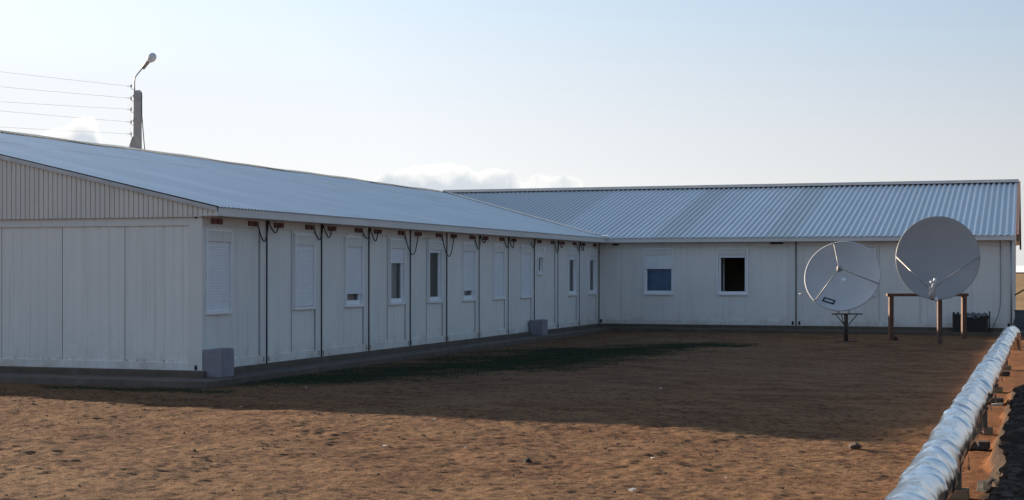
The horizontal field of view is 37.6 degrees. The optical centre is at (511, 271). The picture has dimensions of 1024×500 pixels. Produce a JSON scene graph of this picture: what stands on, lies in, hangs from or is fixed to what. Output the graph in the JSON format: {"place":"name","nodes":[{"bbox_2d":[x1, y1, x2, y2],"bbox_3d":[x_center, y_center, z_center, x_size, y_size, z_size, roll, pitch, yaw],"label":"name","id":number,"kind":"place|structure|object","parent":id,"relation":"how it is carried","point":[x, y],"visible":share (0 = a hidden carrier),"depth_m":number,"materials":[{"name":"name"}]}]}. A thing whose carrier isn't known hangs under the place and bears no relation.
{"place":"outdoors","nodes":[
{"label":"outdoors","id":0,"kind":"place"},
{"bbox_2d":[38,341,761,393],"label":"grass","id":1,"kind":"structure","parent":0,"point":[644,350],"depth_m":32.33,"materials":[{"name":"plant"}]},
{"bbox_2d":[0,274,1023,499],"bbox_3d":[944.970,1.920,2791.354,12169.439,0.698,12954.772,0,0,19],"label":"ground","id":2,"kind":"structure","parent":0,"point":[908,395],"depth_m":19.14,"materials":[{"name":"soil"}]},
{"bbox_2d":[129,53,156,148],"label":"lamp post","id":3,"kind":"object","parent":2,"relation":"on","point":[136,141],"visible":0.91,"depth_m":65.35,"materials":[{"name":"concrete"}]},
{"bbox_2d":[6,127,123,133],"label":"overhead wire","id":4,"kind":"object","parent":3,"relation":"attached to","point":[64,130],"visible":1,"depth_m":63.68,"materials":[{"name":"metal"}]},
{"bbox_2d":[5,111,124,121],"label":"overhead wire","id":5,"kind":"object","parent":3,"relation":"attached to","point":[62,116],"visible":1,"depth_m":63.67,"materials":[{"name":"metal"}]},
{"bbox_2d":[6,72,123,85],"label":"overhead wire","id":6,"kind":"object","parent":3,"relation":"attached to","point":[67,79],"visible":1,"depth_m":63.61,"materials":[{"name":"metal"}]},
{"bbox_2d":[12,102,117,108],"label":"overhead wire","id":7,"kind":"object","parent":3,"relation":"attached to","point":[64,105],"visible":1,"depth_m":63.70,"materials":[{"name":"metal"}]},
{"bbox_2d":[7,87,123,97],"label":"overhead wire","id":8,"kind":"object","parent":3,"relation":"attached to","point":[64,92],"visible":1,"depth_m":63.71,"materials":[{"name":"metal"}]},
{"bbox_2d":[1,393,898,498],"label":"soil crumbs","id":9,"kind":"object","parent":2,"relation":"on","point":[79,485],"visible":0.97,"depth_m":17.34,"materials":[{"name":"brown soil"}]},
{"bbox_2d":[523,458,531,462],"bbox_3d":[0.170,2.021,16.076,0.087,0.063,0.094,0,0,-34],"label":"stone","id":10,"kind":"object","parent":2,"relation":"on","point":[527,460],"visible":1,"depth_m":16.05,"materials":[{"name":"grey stone"}]},
{"bbox_2d":[799,241,880,341],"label":"satellite dish","id":11,"kind":"object","parent":2,"relation":"on","point":[842,276],"visible":1,"depth_m":42.84,"materials":[{"name":"grey paint"}]},
{"bbox_2d":[848,442,861,449],"bbox_3d":[3.887,1.981,17.078,0.138,0.098,0.150,0,0,-36],"label":"stone","id":12,"kind":"object","parent":2,"relation":"on","point":[855,446],"visible":0.99,"depth_m":17.03,"materials":[{"name":"grey stone"}]},
{"bbox_2d":[886,293,968,339],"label":"steel frame","id":13,"kind":"object","parent":2,"relation":"on","point":[891,315],"visible":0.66,"depth_m":44.46,"materials":[{"name":"metal"}]},
{"bbox_2d":[896,216,979,343],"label":"satellite dish","id":14,"kind":"object","parent":2,"relation":"on","point":[938,259],"visible":1,"depth_m":42.43,"materials":[{"name":"grey paint"}]},
{"bbox_2d":[948,461,968,499],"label":"pipe support","id":15,"kind":"object","parent":2,"relation":"on","point":[960,493],"visible":0.32,"depth_m":13.27,"materials":[{"name":"grey paint"}]},
{"bbox_2d":[884,326,1020,499],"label":"foil pipe","id":16,"kind":"object","parent":15,"relation":"on","point":[931,471],"visible":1,"depth_m":13.12,"materials":[{"name":"silver metal"}]},
{"bbox_2d":[977,406,992,434],"bbox_3d":[5.718,1.858,18.720,0.500,0.368,0.185,0,0,19],"label":"pipe support","id":17,"kind":"object","parent":2,"relation":"on","point":[988,430],"visible":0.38,"depth_m":18.59,"materials":[{"name":"grey paint"}]},
{"bbox_2d":[976,478,996,492],"bbox_3d":[4.365,1.962,13.739,0.212,0.154,0.211,0,0,-26],"label":"stone","id":18,"kind":"object","parent":2,"relation":"on","point":[984,486],"visible":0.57,"depth_m":13.69,"materials":[{"name":"grey stone"}]},
{"bbox_2d":[994,382,1002,392],"bbox_3d":[7.897,1.846,24.950,0.450,0.344,0.185,0,0,19],"label":"pipe support","id":19,"kind":"object","parent":2,"relation":"on","point":[998,389],"visible":0.2,"depth_m":24.82,"materials":[{"name":"grey paint"}]},
{"bbox_2d":[989,384,1023,499],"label":"soil lumps","id":20,"kind":"object","parent":2,"relation":"on","point":[1006,494],"visible":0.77,"depth_m":13.46,"materials":[{"name":"brown soil"}]},
{"bbox_2d":[1003,360,1010,369],"bbox_3d":[9.971,1.853,30.793,0.460,0.358,0.185,0,0,19],"label":"pipe support","id":21,"kind":"object","parent":2,"relation":"on","point":[1008,367],"visible":0.16,"depth_m":30.66,"materials":[{"name":"grey paint"}]},
{"bbox_2d":[0,318,1023,388],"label":"pavement","id":22,"kind":"structure","parent":0,"point":[140,381],"depth_m":31.96,"materials":[{"name":"concrete"}]},
{"bbox_2d":[203,348,233,377],"bbox_3d":[-5.379,1.659,27.585,0.415,0.526,0.445,0,0,18],"label":"concrete block","id":23,"kind":"object","parent":22,"relation":"on","point":[218,362],"depth_m":27.39,"materials":[{"name":"grey concrete"}]},
{"bbox_2d":[0,130,1020,377],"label":"container building","id":24,"kind":"structure","parent":22,"relation":"on","point":[118,260],"depth_m":37.86,"materials":[{"name":"beige paint"}]},
{"bbox_2d":[206,229,232,314],"bbox_3d":[-5.502,-0.004,28.055,0.142,1.588,0.930,0,0,19],"label":"window","id":25,"kind":"structure","parent":24,"relation":"in","point":[219,243],"depth_m":28.08,"materials":[{"name":"white plastic"}]},
{"bbox_2d":[293,233,315,309],"bbox_3d":[-4.363,-0.006,31.381,0.142,1.583,0.930,0,0,19],"label":"window","id":26,"kind":"structure","parent":24,"relation":"in","point":[304,245],"depth_m":31.39,"materials":[{"name":"white plastic"}]},
{"bbox_2d":[344,236,363,306],"bbox_3d":[-3.623,-0.006,33.707,0.250,1.583,0.930,0,0,19],"label":"window","id":27,"kind":"structure","parent":24,"relation":"in","point":[353,246],"depth_m":33.73,"materials":[{"name":"white plastic"}]},
{"bbox_2d":[388,238,405,304],"bbox_3d":[-2.833,-0.006,36.015,0.250,1.583,0.930,0,0,19],"label":"window","id":28,"kind":"structure","parent":24,"relation":"in","point":[396,247],"depth_m":36.24,"materials":[{"name":"white plastic"}]},
{"bbox_2d":[427,240,442,302],"bbox_3d":[-1.991,-0.006,38.306,0.142,1.583,0.930,0,0,19],"label":"window","id":29,"kind":"structure","parent":24,"relation":"in","point":[432,246],"depth_m":38.50,"materials":[{"name":"white plastic"}]},
{"bbox_2d":[462,242,475,300],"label":"window","id":30,"kind":"structure","parent":24,"relation":"in","point":[468,249],"depth_m":40.68,"materials":[{"name":"white plastic"}]},
{"bbox_2d":[493,244,504,299],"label":"window","id":31,"kind":"structure","parent":24,"relation":"in","point":[498,249],"depth_m":42.93,"materials":[{"name":"white plastic"}]},
{"bbox_2d":[520,245,531,297],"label":"window","id":32,"kind":"structure","parent":24,"relation":"in","point":[525,251],"depth_m":45.24,"materials":[{"name":"white plastic"}]},
{"bbox_2d":[537,256,543,274],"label":"window","id":33,"kind":"structure","parent":24,"relation":"in","point":[540,259],"depth_m":46.74,"materials":[{"name":"white plastic"}]},
{"bbox_2d":[568,248,576,295],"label":"window","id":34,"kind":"structure","parent":24,"relation":"in","point":[572,252],"depth_m":50.12,"materials":[{"name":"white plastic"}]},
{"bbox_2d":[588,249,596,294],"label":"window","id":35,"kind":"structure","parent":24,"relation":"in","point":[592,253],"depth_m":52.50,"materials":[{"name":"white plastic"}]},
{"bbox_2d":[643,248,673,294],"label":"window","id":36,"kind":"structure","parent":24,"relation":"in","point":[658,263],"depth_m":52.27,"materials":[{"name":"white plastic"}]},
{"bbox_2d":[717,248,747,294],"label":"window","id":37,"kind":"structure","parent":24,"relation":"in","point":[723,253],"depth_m":51.38,"materials":[{"name":"white plastic"}]},
{"bbox_2d":[529,319,547,335],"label":"concrete block","id":38,"kind":"object","parent":22,"relation":"on","point":[538,327],"depth_m":45.38,"materials":[{"name":"grey concrete"}]},
{"bbox_2d":[952,312,960,331],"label":"plastic crate","id":39,"kind":"object","parent":22,"relation":"on","point":[956,322],"visible":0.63,"depth_m":48.31,"materials":[{"name":"black plastic"}]},
{"bbox_2d":[967,315,987,331],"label":"plastic crate","id":40,"kind":"object","parent":22,"relation":"on","point":[979,324],"visible":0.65,"depth_m":48.09,"materials":[{"name":"black plastic"}]},
{"bbox_2d":[960,312,988,318],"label":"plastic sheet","id":41,"kind":"object","parent":40,"relation":"on","point":[972,314],"visible":0.8,"depth_m":48.18,"materials":[{"name":"grey plastic"}]},
{"bbox_2d":[0,0,1023,271],"label":"sky","id":42,"kind":"structure","parent":0,"point":[441,95],"materials":[{"name":"blue"}]},
{"bbox_2d":[970,440,989,449],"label":"timber beam","id":43,"kind":"structure","parent":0,"point":[984,444],"depth_m":16.99,"materials":[{"name":"brown wood"}]},
{"bbox_2d":[988,397,1003,403],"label":"timber beam","id":44,"kind":"structure","parent":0,"point":[998,400],"depth_m":22.84,"materials":[{"name":"brown wood"}]},
{"bbox_2d":[992,403,1002,405],"bbox_3d":[7.315,1.994,22.721,0.204,0.049,0.056,0,0,0],"label":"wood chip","id":45,"kind":"object","parent":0,"point":[997,404],"visible":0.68,"depth_m":22.70,"materials":[{"name":"wood"}]},
{"bbox_2d":[1001,371,1009,375],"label":"timber beam","id":46,"kind":"structure","parent":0,"point":[1005,373],"depth_m":28.78,"materials":[{"name":"brown wood"}]},
{"bbox_2d":[1014,310,1023,330],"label":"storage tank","id":47,"kind":"object","parent":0,"point":[1019,319],"visible":0.8,"depth_m":49.43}
]}

